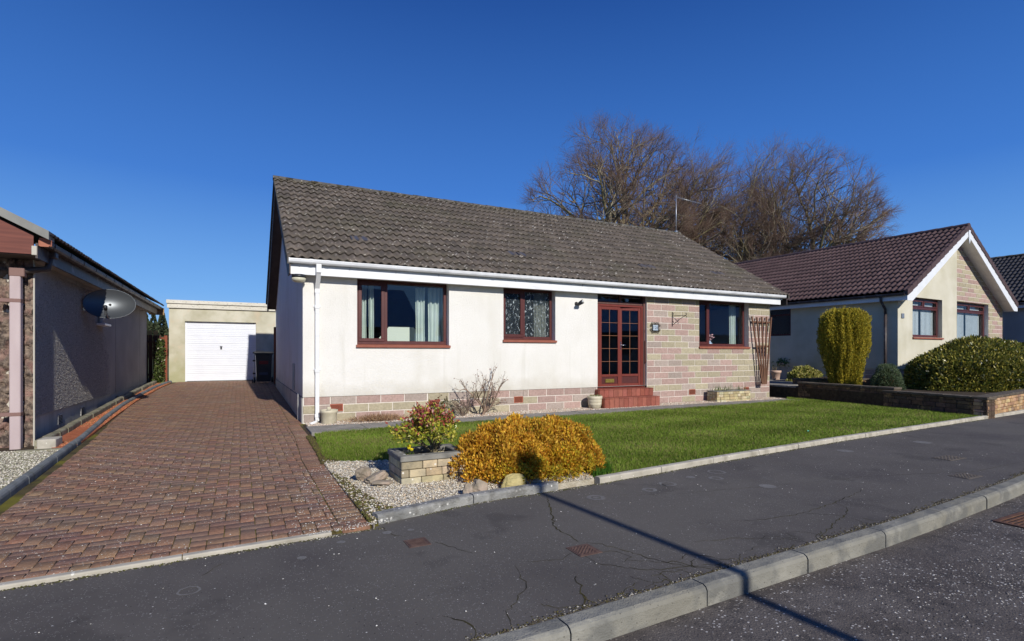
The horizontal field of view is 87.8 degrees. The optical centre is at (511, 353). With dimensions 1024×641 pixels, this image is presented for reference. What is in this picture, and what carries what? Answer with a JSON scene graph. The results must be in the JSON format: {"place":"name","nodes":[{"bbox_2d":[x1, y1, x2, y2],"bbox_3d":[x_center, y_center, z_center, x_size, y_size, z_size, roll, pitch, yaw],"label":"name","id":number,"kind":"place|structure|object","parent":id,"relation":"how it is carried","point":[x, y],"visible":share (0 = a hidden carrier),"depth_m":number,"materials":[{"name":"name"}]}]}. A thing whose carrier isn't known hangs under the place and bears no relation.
{"place":"outdoors","nodes":[
{"label":"outdoors","id":0,"kind":"place"},
{"bbox_2d":[0,446,33,451],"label":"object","id":1,"kind":"structure","parent":0,"point":[23,448],"depth_m":7.14,"materials":[{"name":"grey concrete"}]},
{"bbox_2d":[0,207,163,449],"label":"grey bungalow","id":2,"kind":"object","parent":1,"relation":"on","point":[65,359],"visible":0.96,"depth_m":8.30,"materials":[{"name":"paint"}]},
{"bbox_2d":[96,323,110,326],"bbox_3d":[-8.569,-0.605,11.174,0.145,0.050,0.600,0,0,-27],"label":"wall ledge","id":3,"kind":"object","parent":2,"relation":"attached to","point":[104,324],"depth_m":10.94,"materials":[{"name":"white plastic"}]},
{"bbox_2d":[82,289,135,318],"bbox_3d":[-7.637,-0.935,9.921,0.885,0.575,0.553,0,0,-9],"label":"satellite dish","id":4,"kind":"object","parent":2,"relation":"attached to","point":[108,303],"visible":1,"depth_m":10.07,"materials":[{"name":"grey metal"}]},
{"bbox_2d":[147,335,160,382],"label":"timber gate","id":5,"kind":"structure","parent":1,"relation":"on","point":[151,342],"depth_m":17.13,"materials":[{"name":"brown wood"}]},
{"bbox_2d":[0,449,58,489],"bbox_3d":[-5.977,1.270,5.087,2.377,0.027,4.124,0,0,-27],"label":"gravel","id":6,"kind":"structure","parent":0,"point":[7,481],"depth_m":6.23,"materials":[{"name":"grey gravel"}]},
{"bbox_2d":[36,382,170,447],"bbox_3d":[-8.791,1.153,12.296,0.460,0.444,11.700,0,0,-27],"label":"red chip bed","id":7,"kind":"object","parent":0,"point":[71,435],"visible":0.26,"depth_m":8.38,"materials":[{"name":"gravel"}]},
{"bbox_2d":[37,436,61,448],"bbox_3d":[-6.279,1.252,7.229,0.200,0.215,0.310,0,0,-27],"label":"edging end stone","id":8,"kind":"object","parent":7,"relation":"on","point":[48,442],"visible":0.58,"depth_m":7.11,"materials":[{"name":"stone"}]},
{"bbox_2d":[13,381,156,452],"bbox_3d":[-8.700,1.107,11.941,0.580,0.505,11.144,0,0,-27],"label":"strip edging","id":9,"kind":"object","parent":7,"relation":"on","point":[72,425],"visible":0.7,"depth_m":9.40,"materials":[{"name":"concrete"}]},
{"bbox_2d":[161,335,167,381],"bbox_3d":[-11.275,0.220,17.242,0.180,1.620,0.090,0,0,-27],"label":"garden fence","id":10,"kind":"object","parent":7,"relation":"on","point":[165,337],"visible":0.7,"depth_m":17.23,"materials":[{"name":"red wood"}]},
{"bbox_2d":[151,338,166,382],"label":"climbing ivy","id":11,"kind":"object","parent":10,"relation":"attached to","point":[160,352],"visible":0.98,"depth_m":17.07,"materials":[{"name":"green plant"}]},
{"bbox_2d":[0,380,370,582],"bbox_3d":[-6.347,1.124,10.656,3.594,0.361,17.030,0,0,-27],"label":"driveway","id":12,"kind":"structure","parent":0,"point":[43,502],"depth_m":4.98,"materials":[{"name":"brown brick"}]},
{"bbox_2d":[254,352,272,382],"bbox_3d":[-8.285,0.453,17.742,0.590,1.045,0.698,0,0,-27],"label":"wheelie bin","id":13,"kind":"object","parent":12,"relation":"on","point":[263,360],"visible":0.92,"depth_m":17.49,"materials":[{"name":"black plastic"}]},
{"bbox_2d":[0,380,378,571],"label":"driveway bed","id":14,"kind":"object","parent":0,"point":[12,500],"visible":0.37,"depth_m":5.29,"materials":[{"name":"brown brick"}]},
{"bbox_2d":[0,380,171,504],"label":"drive kerb","id":15,"kind":"structure","parent":14,"relation":"on","point":[11,489],"depth_m":6.10,"materials":[{"name":"grey concrete"}]},
{"bbox_2d":[166,299,275,381],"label":"garage","id":16,"kind":"structure","parent":14,"relation":"on","point":[188,360],"depth_m":18.34,"materials":[{"name":"white paint"}]},
{"bbox_2d":[185,321,255,380],"bbox_3d":[-10.066,-0.075,18.436,2.150,2.030,0.065,0,0,-27],"label":"garage door","id":17,"kind":"structure","parent":16,"relation":"in","point":[237,343],"depth_m":18.41,"materials":[{"name":"white plastic"}]},
{"bbox_2d":[274,327,275,383],"bbox_3d":[-7.774,0.110,17.797,0.360,2.000,0.090,0,0,-27],"label":"side fence","id":18,"kind":"object","parent":14,"relation":"on","point":[274,355],"visible":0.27,"depth_m":17.69,"materials":[{"name":"red wood"}]},
{"bbox_2d":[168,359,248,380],"bbox_3d":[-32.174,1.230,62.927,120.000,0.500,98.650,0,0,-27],"label":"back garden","id":19,"kind":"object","parent":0,"point":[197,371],"depth_m":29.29,"materials":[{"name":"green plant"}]},
{"bbox_2d":[517,107,738,243],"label":"bare beech tree","id":20,"kind":"object","parent":19,"relation":"on","point":[623,200],"visible":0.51,"depth_m":42.44,"materials":[{"name":"brown plant"}]},
{"bbox_2d":[619,139,755,254],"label":"bare beech tree","id":21,"kind":"object","parent":19,"relation":"on","point":[690,210],"visible":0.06,"depth_m":45.39,"materials":[{"name":"brown plant"}]},
{"bbox_2d":[645,123,768,261],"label":"bare beech tree","id":22,"kind":"object","parent":19,"relation":"on","point":[713,177],"visible":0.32,"depth_m":43.16,"materials":[{"name":"brown plant"}]},
{"bbox_2d":[667,149,793,262],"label":"bare beech tree","id":23,"kind":"object","parent":19,"relation":"on","point":[738,251],"visible":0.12,"depth_m":44.44,"materials":[{"name":"brown plant"}]},
{"bbox_2d":[700,138,813,262],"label":"bare beech tree","id":24,"kind":"object","parent":19,"relation":"on","point":[752,195],"visible":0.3,"depth_m":43.35,"materials":[{"name":"brown plant"}]},
{"bbox_2d":[698,127,834,261],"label":"bare beech tree","id":25,"kind":"object","parent":19,"relation":"on","point":[787,234],"visible":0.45,"depth_m":43.33,"materials":[{"name":"brown plant"}]},
{"bbox_2d":[737,135,909,261],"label":"bare beech tree","id":26,"kind":"object","parent":19,"relation":"on","point":[843,228],"visible":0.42,"depth_m":41.53,"materials":[{"name":"brown plant"}]},
{"bbox_2d":[324,460,594,527],"bbox_3d":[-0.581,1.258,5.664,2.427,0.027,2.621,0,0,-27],"label":"gravel","id":27,"kind":"structure","parent":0,"point":[355,481],"depth_m":5.05,"materials":[{"name":"grey gravel"}]},
{"bbox_2d":[331,472,392,521],"bbox_3d":[-1.373,1.257,4.873,0.305,0.034,1.864,0,0,-27],"label":"moss","id":28,"kind":"object","parent":27,"relation":"on","point":[359,504],"visible":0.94,"depth_m":4.53,"materials":[{"name":"plant"}]},
{"bbox_2d":[355,466,371,479],"bbox_3d":[-1.481,1.197,5.322,0.128,0.130,0.260,15,-4,13],"label":"rock","id":29,"kind":"object","parent":27,"relation":"on","point":[362,473],"visible":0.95,"depth_m":5.25,"materials":[{"name":"beige stone"}]},
{"bbox_2d":[364,470,388,484],"bbox_3d":[-1.323,1.220,5.234,0.156,0.108,0.253,-24,-4,35],"label":"rock","id":30,"kind":"object","parent":27,"relation":"on","point":[381,475],"visible":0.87,"depth_m":5.18,"materials":[{"name":"beige stone"}]},
{"bbox_2d":[371,480,392,485],"bbox_3d":[-1.235,1.237,5.088,0.114,0.053,0.241,11,3,40],"label":"rock","id":31,"kind":"object","parent":27,"relation":"on","point":[382,482],"visible":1,"depth_m":5.05,"materials":[{"name":"beige stone"}]},
{"bbox_2d":[388,444,467,484],"bbox_3d":[-0.874,1.133,5.477,0.694,0.289,0.514,0,0,-27],"label":"stone planter","id":32,"kind":"object","parent":27,"relation":"on","point":[421,464],"visible":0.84,"depth_m":5.26,"materials":[{"name":"stone"}]},
{"bbox_2d":[385,396,460,452],"bbox_3d":[-0.923,0.761,5.480,0.752,0.622,0.846,0,0,-27],"label":"variegated shrub","id":33,"kind":"object","parent":32,"relation":"on","point":[426,423],"visible":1,"depth_m":5.35,"materials":[{"name":"green plant"}]},
{"bbox_2d":[372,481,557,523],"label":"edging kerb","id":34,"kind":"structure","parent":27,"relation":"on","point":[411,510],"depth_m":4.54,"materials":[{"name":"grey concrete"}]},
{"bbox_2d":[463,483,472,493],"bbox_3d":[-0.397,1.219,4.746,0.091,0.136,0.092,0,0,-9],"label":"rock","id":35,"kind":"object","parent":27,"relation":"on","point":[467,488],"visible":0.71,"depth_m":4.71,"materials":[{"name":"beige stone"}]},
{"bbox_2d":[472,479,487,491],"bbox_3d":[-0.290,1.213,4.810,0.171,0.170,0.111,0,0,-39],"label":"rock","id":36,"kind":"object","parent":27,"relation":"on","point":[479,485],"visible":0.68,"depth_m":4.78,"materials":[{"name":"beige stone"}]},
{"bbox_2d":[500,473,525,487],"bbox_3d":[0.002,1.210,5.021,0.261,0.157,0.141,0,0,-33],"label":"rock","id":37,"kind":"object","parent":27,"relation":"on","point":[513,479],"visible":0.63,"depth_m":4.98,"materials":[{"name":"yellow stone"}]},
{"bbox_2d":[448,411,607,483],"bbox_3d":[0.148,0.983,5.762,1.830,0.701,1.428,0,0,-27],"label":"orange shrub","id":38,"kind":"object","parent":27,"relation":"on","point":[542,449],"visible":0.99,"depth_m":5.38,"materials":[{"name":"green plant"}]},
{"bbox_2d":[0,413,1023,640],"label":"pavement","id":39,"kind":"structure","parent":0,"point":[522,565],"depth_m":3.43,"materials":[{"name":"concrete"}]},
{"bbox_2d":[0,530,331,589],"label":"drive edging","id":40,"kind":"object","parent":39,"relation":"on","point":[96,570],"visible":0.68,"depth_m":3.28,"materials":[{"name":"concrete"}]},
{"bbox_2d":[0,528,382,590],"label":"moss and grit","id":41,"kind":"object","parent":39,"relation":"on","point":[61,581],"visible":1,"depth_m":3.32,"materials":[{"name":"stone"}]},
{"bbox_2d":[403,537,430,547],"bbox_3d":[-0.652,1.305,3.659,0.154,0.026,0.154,0,0,-27],"label":"utility cover","id":42,"kind":"object","parent":39,"relation":"on","point":[416,542],"visible":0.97,"depth_m":3.65,"materials":[{"name":"metal"}]},
{"bbox_2d":[0,434,1003,632],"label":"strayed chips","id":43,"kind":"object","parent":39,"relation":"on","point":[297,507],"visible":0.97,"depth_m":4.23,"materials":[{"name":"gravel"}]},
{"bbox_2d":[566,544,602,556],"bbox_3d":[0.476,1.305,3.517,0.174,0.026,0.174,0,0,-27],"label":"utility cover","id":44,"kind":"object","parent":39,"relation":"on","point":[582,550],"visible":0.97,"depth_m":3.50,"materials":[{"name":"metal"}]},
{"bbox_2d":[386,420,978,522],"bbox_3d":[4.111,1.297,7.311,12.041,0.013,0.179,0,0,-32],"label":"moss and grit","id":45,"kind":"object","parent":39,"relation":"on","point":[680,469],"visible":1,"depth_m":5.90,"materials":[{"name":"stone"}]},
{"bbox_2d":[465,472,1023,640],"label":"moss and grit","id":46,"kind":"object","parent":39,"relation":"on","point":[770,554],"visible":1,"depth_m":3.27,"materials":[{"name":"stone"}]},
{"bbox_2d":[478,474,1023,640],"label":"kerb","id":47,"kind":"structure","parent":39,"relation":"on","point":[610,620],"depth_m":3.15,"materials":[{"name":"concrete"}]},
{"bbox_2d":[595,409,1023,483],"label":"lawn edging","id":48,"kind":"object","parent":39,"relation":"on","point":[605,478],"visible":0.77,"depth_m":6.91,"materials":[{"name":"concrete"}]},
{"bbox_2d":[931,455,964,460],"bbox_3d":[5.444,1.305,6.630,0.394,0.026,0.214,0,0,-27],"label":"utility cover","id":49,"kind":"object","parent":39,"relation":"on","point":[948,457],"visible":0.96,"depth_m":6.62,"materials":[{"name":"grey metal"}]},
{"bbox_2d":[948,473,981,478],"bbox_3d":[4.815,1.305,5.652,0.304,0.026,0.184,0,0,-27],"label":"utility cover","id":50,"kind":"object","parent":39,"relation":"on","point":[965,475],"visible":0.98,"depth_m":5.64,"materials":[{"name":"grey metal"}]},
{"bbox_2d":[0,0,1023,334],"label":"sky","id":51,"kind":"structure","parent":0,"point":[150,138],"materials":[{"name":"blue"}]},
{"bbox_2d":[303,396,786,437],"bbox_3d":[0.550,1.335,15.949,13.700,0.120,10.100,0,0,-27],"label":"garden strip","id":52,"kind":"object","parent":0,"point":[307,431],"visible":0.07,"depth_m":9.32,"materials":[{"name":"soil"}]},
{"bbox_2d":[266,175,788,423],"bbox_3d":[0.088,-1.509,16.047,13.336,5.739,8.815,0,0,-27],"label":"bungalow","id":53,"kind":"object","parent":52,"relation":"on","point":[489,270],"visible":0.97,"depth_m":12.25,"materials":[{"name":"paint"}]},
{"bbox_2d":[291,274,305,282],"bbox_3d":[-3.788,-1.335,9.452,0.250,0.140,0.250,0,0,-27],"label":"dome light","id":54,"kind":"object","parent":53,"relation":"attached to","point":[299,278],"visible":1,"depth_m":9.36,"materials":[{"name":"white plastic"}]},
{"bbox_2d":[362,285,366,337],"bbox_3d":[-2.976,-0.685,10.518,0.210,1.390,0.056,0,0,-27],"label":"curtain","id":55,"kind":"object","parent":53,"relation":"hanging from","point":[364,291],"visible":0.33,"depth_m":10.54,"materials":[{"name":"white fabric"}]},
{"bbox_2d":[368,285,373,337],"bbox_3d":[-2.786,-0.675,10.526,0.114,1.370,0.056,0,0,-27],"label":"curtain","id":56,"kind":"object","parent":53,"relation":"hanging from","point":[371,307],"visible":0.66,"depth_m":10.52,"materials":[{"name":"white fabric"}]},
{"bbox_2d":[356,279,450,347],"bbox_3d":[-2.146,-0.780,10.546,1.880,1.320,0.260,0,0,-27],"label":"window","id":57,"kind":"structure","parent":53,"relation":"in","point":[361,342],"depth_m":10.42,"materials":[{"name":"brown wood"}]},
{"bbox_2d":[415,288,424,340],"bbox_3d":[-1.898,-0.675,11.002,0.210,1.370,0.056,0,0,-27],"label":"curtain","id":58,"kind":"object","parent":53,"relation":"hanging from","point":[420,310],"visible":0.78,"depth_m":11.01,"materials":[{"name":"white fabric"}]},
{"bbox_2d":[428,288,442,341],"bbox_3d":[-1.594,-0.685,11.203,0.374,1.390,0.056,0,0,-27],"label":"curtain","id":59,"kind":"object","parent":53,"relation":"hanging from","point":[435,314],"visible":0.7,"depth_m":11.19,"materials":[{"name":"white fabric"}]},
{"bbox_2d":[503,288,556,342],"bbox_3d":[0.360,-0.845,11.828,1.350,1.190,0.260,0,0,-27],"label":"window","id":60,"kind":"structure","parent":53,"relation":"in","point":[520,337],"depth_m":11.84,"materials":[{"name":"brown wood"}]},
{"bbox_2d":[533,293,545,336],"bbox_3d":[0.642,-0.760,12.233,0.334,1.240,0.056,0,0,-27],"label":"curtain","id":61,"kind":"object","parent":53,"relation":"hanging from","point":[539,310],"visible":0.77,"depth_m":12.23,"materials":[{"name":"white fabric"}]},
{"bbox_2d":[575,299,583,305],"bbox_3d":[1.544,-1.164,12.210,0.246,0.157,0.123,0,0,44],"label":"security spotlight","id":62,"kind":"object","parent":53,"relation":"attached to","point":[580,302],"visible":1,"depth_m":12.16,"materials":[{"name":"black metal"}]},
{"bbox_2d":[599,306,619,386],"bbox_3d":[2.360,-0.170,12.887,0.635,1.940,0.060,0,0,-27],"label":"glazed door","id":63,"kind":"structure","parent":53,"relation":"in","point":[609,379],"depth_m":12.88,"materials":[{"name":"brown wood"}]},
{"bbox_2d":[620,307,640,385],"bbox_3d":[2.932,-0.170,13.180,0.630,1.940,0.114,0,0,-22],"label":"glazed door","id":64,"kind":"structure","parent":53,"relation":"in","point":[625,379],"depth_m":13.24,"materials":[{"name":"brown wood"}]},
{"bbox_2d":[651,322,660,332],"bbox_3d":[3.605,-0.655,13.378,0.355,0.292,0.020,0,0,-27],"label":"house number plaque","id":65,"kind":"object","parent":53,"relation":"attached to","point":[655,326],"visible":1,"depth_m":13.38,"materials":[{"name":"white metal"}]},
{"bbox_2d":[672,312,686,325],"bbox_3d":[4.284,-0.885,13.588,0.360,0.370,0.020,0,0,21],"label":"hanging basket bracket","id":66,"kind":"object","parent":53,"relation":"attached to","point":[677,315],"visible":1,"depth_m":13.62,"materials":[{"name":"black metal"}]},
{"bbox_2d":[672,194,700,231],"bbox_3d":[6.302,-4.987,19.158,1.044,1.474,0.280,0,0,-14],"label":"television aerial","id":67,"kind":"object","parent":53,"relation":"attached to","point":[676,208],"visible":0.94,"depth_m":19.06,"materials":[{"name":"metal"}]},
{"bbox_2d":[699,300,750,348],"bbox_3d":[5.774,-0.790,14.616,1.950,1.300,0.260,0,0,-27],"label":"window","id":68,"kind":"structure","parent":53,"relation":"in","point":[705,344],"depth_m":14.57,"materials":[{"name":"brown wood"}]},
{"bbox_2d":[729,305,735,343],"bbox_3d":[6.302,-0.710,15.217,0.250,1.340,0.056,0,0,-27],"label":"curtain","id":69,"kind":"object","parent":53,"relation":"hanging from","point":[732,334],"visible":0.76,"depth_m":15.20,"materials":[{"name":"beige fabric"}]},
{"bbox_2d":[751,316,771,383],"bbox_3d":[7.120,-0.099,15.060,0.858,1.918,0.164,0,0,-27],"label":"fan trellis","id":70,"kind":"object","parent":53,"relation":"attached to","point":[763,369],"visible":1,"depth_m":15.02,"materials":[{"name":"brown wood"}]},
{"bbox_2d":[305,397,784,425],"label":"gravel","id":71,"kind":"structure","parent":52,"relation":"on","point":[532,411],"depth_m":11.50,"materials":[{"name":"stone"}]},
{"bbox_2d":[320,407,337,423],"bbox_3d":[-3.302,1.110,9.599,0.310,0.300,0.310,0,0,-27],"label":"stone pot","id":72,"kind":"object","parent":71,"relation":"on","point":[328,415],"visible":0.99,"depth_m":9.48,"materials":[{"name":"stone"}]},
{"bbox_2d":[336,412,408,422],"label":"dried perennial","id":73,"kind":"object","parent":71,"relation":"on","point":[381,417],"visible":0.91,"depth_m":9.87,"materials":[{"name":"brown plant"}]},
{"bbox_2d":[432,394,476,416],"bbox_3d":[-1.098,1.023,10.637,1.041,0.485,0.622,0,0,-27],"label":"bare shrub","id":74,"kind":"object","parent":71,"relation":"on","point":[461,412],"visible":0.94,"depth_m":10.61,"materials":[{"name":"brown plant"}]},
{"bbox_2d":[453,364,507,414],"bbox_3d":[-0.468,0.718,10.948,0.831,1.102,1.807,0,0,35],"label":"bare shrub","id":75,"kind":"object","parent":71,"relation":"on","point":[486,409],"visible":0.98,"depth_m":10.85,"materials":[{"name":"brown plant"}]},
{"bbox_2d":[587,394,601,408],"bbox_3d":[1.903,1.087,12.226,0.344,0.346,0.344,0,0,-27],"label":"stone pot","id":76,"kind":"object","parent":71,"relation":"on","point":[594,401],"visible":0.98,"depth_m":12.10,"materials":[{"name":"stone"}]},
{"bbox_2d":[707,385,750,401],"bbox_3d":[5.807,1.036,14.234,1.284,0.484,0.364,0,0,-27],"label":"brick planter","id":77,"kind":"object","parent":71,"relation":"on","point":[728,394],"visible":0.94,"depth_m":14.07,"materials":[{"name":"stone"}]},
{"bbox_2d":[769,384,797,387],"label":"stone wall","id":78,"kind":"structure","parent":52,"relation":"on","point":[777,385],"depth_m":15.63,"materials":[{"name":"stone"}]},
{"bbox_2d":[306,399,790,435],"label":"path","id":79,"kind":"structure","parent":0,"point":[312,430],"depth_m":10.76,"materials":[{"name":"grey concrete"}]},
{"bbox_2d":[314,396,980,477],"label":"grass","id":80,"kind":"structure","parent":0,"point":[833,418],"depth_m":8.74,"materials":[{"name":"green plant"}]},
{"bbox_2d":[306,435,340,464],"bbox_3d":[-2.600,1.257,7.150,0.238,0.034,2.307,0,0,-27],"label":"moss","id":81,"kind":"object","parent":80,"relation":"on","point":[311,439],"visible":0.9,"depth_m":6.88,"materials":[{"name":"plant"}]},
{"bbox_2d":[769,379,797,385],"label":"neighbour path","id":82,"kind":"structure","parent":0,"point":[781,382],"depth_m":17.27,"materials":[{"name":"grey concrete"}]},
{"bbox_2d":[770,366,780,379],"bbox_3d":[9.510,0.679,19.182,0.370,0.511,0.370,0,0,-27],"label":"terracotta pot","id":83,"kind":"object","parent":82,"relation":"on","point":[775,373],"visible":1,"depth_m":19.08,"materials":[{"name":"ceramic"}]},
{"bbox_2d":[606,494,1023,640],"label":"road","id":84,"kind":"structure","parent":0,"point":[825,594],"depth_m":3.04,"materials":[{"name":"grey asphalt"}]},
{"bbox_2d":[720,517,1023,640],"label":"worn aggregate","id":85,"kind":"object","parent":84,"relation":"on","point":[948,597],"visible":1,"depth_m":3.11,"materials":[{"name":"gravel"}]},
{"bbox_2d":[992,512,1023,528],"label":"drain grate","id":86,"kind":"object","parent":84,"relation":"on","point":[1016,520],"visible":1,"depth_m":4.47,"materials":[{"name":"metal"}]},
{"bbox_2d":[769,385,996,405],"bbox_3d":[27.014,1.210,27.459,47.466,0.500,8.354,0,0,-34],"label":"raised garden","id":87,"kind":"object","parent":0,"point":[852,397],"visible":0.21,"depth_m":13.88,"materials":[{"name":"soil"}]},
{"bbox_2d":[786,365,823,381],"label":"variegated bush","id":88,"kind":"object","parent":87,"relation":"on","point":[802,371],"visible":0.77,"depth_m":17.87,"materials":[{"name":"green plant"}]},
{"bbox_2d":[815,306,871,384],"bbox_3d":[9.700,-0.204,15.525,1.385,2.437,1.429,0,0,5],"label":"golden yew","id":89,"kind":"object","parent":87,"relation":"on","point":[844,340],"visible":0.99,"depth_m":15.18,"materials":[{"name":"yellow plant"}]},
{"bbox_2d":[792,378,903,384],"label":"stone wall","id":90,"kind":"structure","parent":87,"relation":"on","point":[824,380],"depth_m":16.31,"materials":[{"name":"stone"}]},
{"bbox_2d":[797,382,901,398],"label":"stone wall","id":91,"kind":"structure","parent":87,"relation":"on","point":[846,387],"depth_m":13.90,"materials":[{"name":"stone"}]},
{"bbox_2d":[733,223,1017,379],"bbox_3d":[12.195,-1.685,23.634,8.625,5.490,13.060,0,0,-30],"label":"yellow bungalow","id":92,"kind":"object","parent":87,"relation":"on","point":[885,282],"visible":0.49,"depth_m":18.61,"materials":[{"name":"paint"}]},
{"bbox_2d":[770,309,790,335],"bbox_3d":[9.931,-1.210,19.925,0.110,1.100,1.200,0,0,-30],"label":"side window","id":93,"kind":"structure","parent":92,"relation":"in","point":[781,319],"depth_m":19.80,"materials":[{"name":"black glass"}]},
{"bbox_2d":[772,358,789,368],"bbox_3d":[9.939,0.353,19.623,0.392,0.450,0.789,0,0,-27],"label":"wall planter","id":94,"kind":"object","parent":92,"relation":"attached to","point":[781,363],"visible":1,"depth_m":19.55,"materials":[{"name":"green plant"}]},
{"bbox_2d":[913,302,917,334],"bbox_3d":[13.010,-1.160,17.312,0.879,1.160,0.013,0,0,-30],"label":"vertical blind","id":95,"kind":"object","parent":92,"relation":"hanging from","point":[916,319],"visible":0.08,"depth_m":17.48,"materials":[{"name":"white fabric"}]},
{"bbox_2d":[921,303,932,334],"bbox_3d":[13.901,-1.160,17.829,0.879,1.160,0.013,0,0,-30],"label":"vertical blind","id":96,"kind":"object","parent":92,"relation":"hanging from","point":[927,321],"visible":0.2,"depth_m":17.86,"materials":[{"name":"white fabric"}]},
{"bbox_2d":[912,298,943,339],"bbox_3d":[13.518,-1.138,17.414,2.080,1.325,0.245,0,0,-30],"label":"window","id":97,"kind":"structure","parent":92,"relation":"in","point":[922,306],"depth_m":17.61,"materials":[{"name":"brown wood"}]},
{"bbox_2d":[957,306,959,338],"bbox_3d":[15.866,-0.920,18.990,1.143,1.640,0.013,0,0,-30],"label":"vertical blind","id":98,"kind":"object","parent":92,"relation":"hanging from","point":[958,324],"visible":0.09,"depth_m":19.06,"materials":[{"name":"white fabric"}]},
{"bbox_2d":[957,302,983,336],"bbox_3d":[16.475,-0.930,19.242,2.670,1.780,0.082,0,0,-30],"label":"window","id":99,"kind":"structure","parent":92,"relation":"in","point":[968,305],"depth_m":19.47,"materials":[{"name":"brown wood"}]},
{"bbox_2d":[972,307,978,336],"bbox_3d":[16.991,-0.920,19.641,1.143,1.640,0.012,0,0,-30],"label":"vertical blind","id":100,"kind":"object","parent":92,"relation":"hanging from","point":[975,324],"visible":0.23,"depth_m":19.80,"materials":[{"name":"white fabric"}]},
{"bbox_2d":[869,363,906,389],"bbox_3d":[10.086,0.629,14.302,0.815,0.786,0.840,0,0,-27],"label":"round bush","id":101,"kind":"object","parent":87,"relation":"on","point":[879,376],"visible":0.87,"depth_m":14.16,"materials":[{"name":"green plant"}]},
{"bbox_2d":[882,390,996,418],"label":"stone wall","id":102,"kind":"structure","parent":87,"relation":"on","point":[951,403],"depth_m":11.56,"materials":[{"name":"stone"}]},
{"bbox_2d":[903,334,1023,391],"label":"rhododendron","id":103,"kind":"object","parent":87,"relation":"on","point":[972,363],"visible":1,"depth_m":13.86,"materials":[{"name":"green plant"}]},
{"bbox_2d":[972,389,1023,418],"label":"stone wall","id":104,"kind":"structure","parent":87,"relation":"on","point":[1009,401],"depth_m":11.33,"materials":[{"name":"stone"}]},
{"bbox_2d":[991,253,1023,342],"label":"dark roofed bungalow","id":105,"kind":"object","parent":87,"relation":"on","point":[1010,268],"visible":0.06,"depth_m":23.16,"materials":[{"name":"tile"}]},
{"label":"ground","id":106,"kind":"structure","parent":0,"visible":0},
{"bbox_2d":[147,313,254,358],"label":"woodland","id":107,"kind":"object","parent":106,"relation":"on","point":[161,326],"visible":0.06,"depth_m":100.37,"materials":[{"name":"green plant"}]},
{"bbox_3d":[-2.342,0.410,11.280,1.300,0.700,0.380,0,0,-27],"label":"dressing table","id":108,"kind":"object","parent":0,"visible":0},
{"bbox_2d":[379,327,425,340],"bbox_3d":[-2.317,-0.250,11.232,1.020,0.620,0.034,0,0,-27],"label":"dressing table mirror","id":109,"kind":"object","parent":108,"relation":"on","point":[401,333],"visible":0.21,"depth_m":11.21,"materials":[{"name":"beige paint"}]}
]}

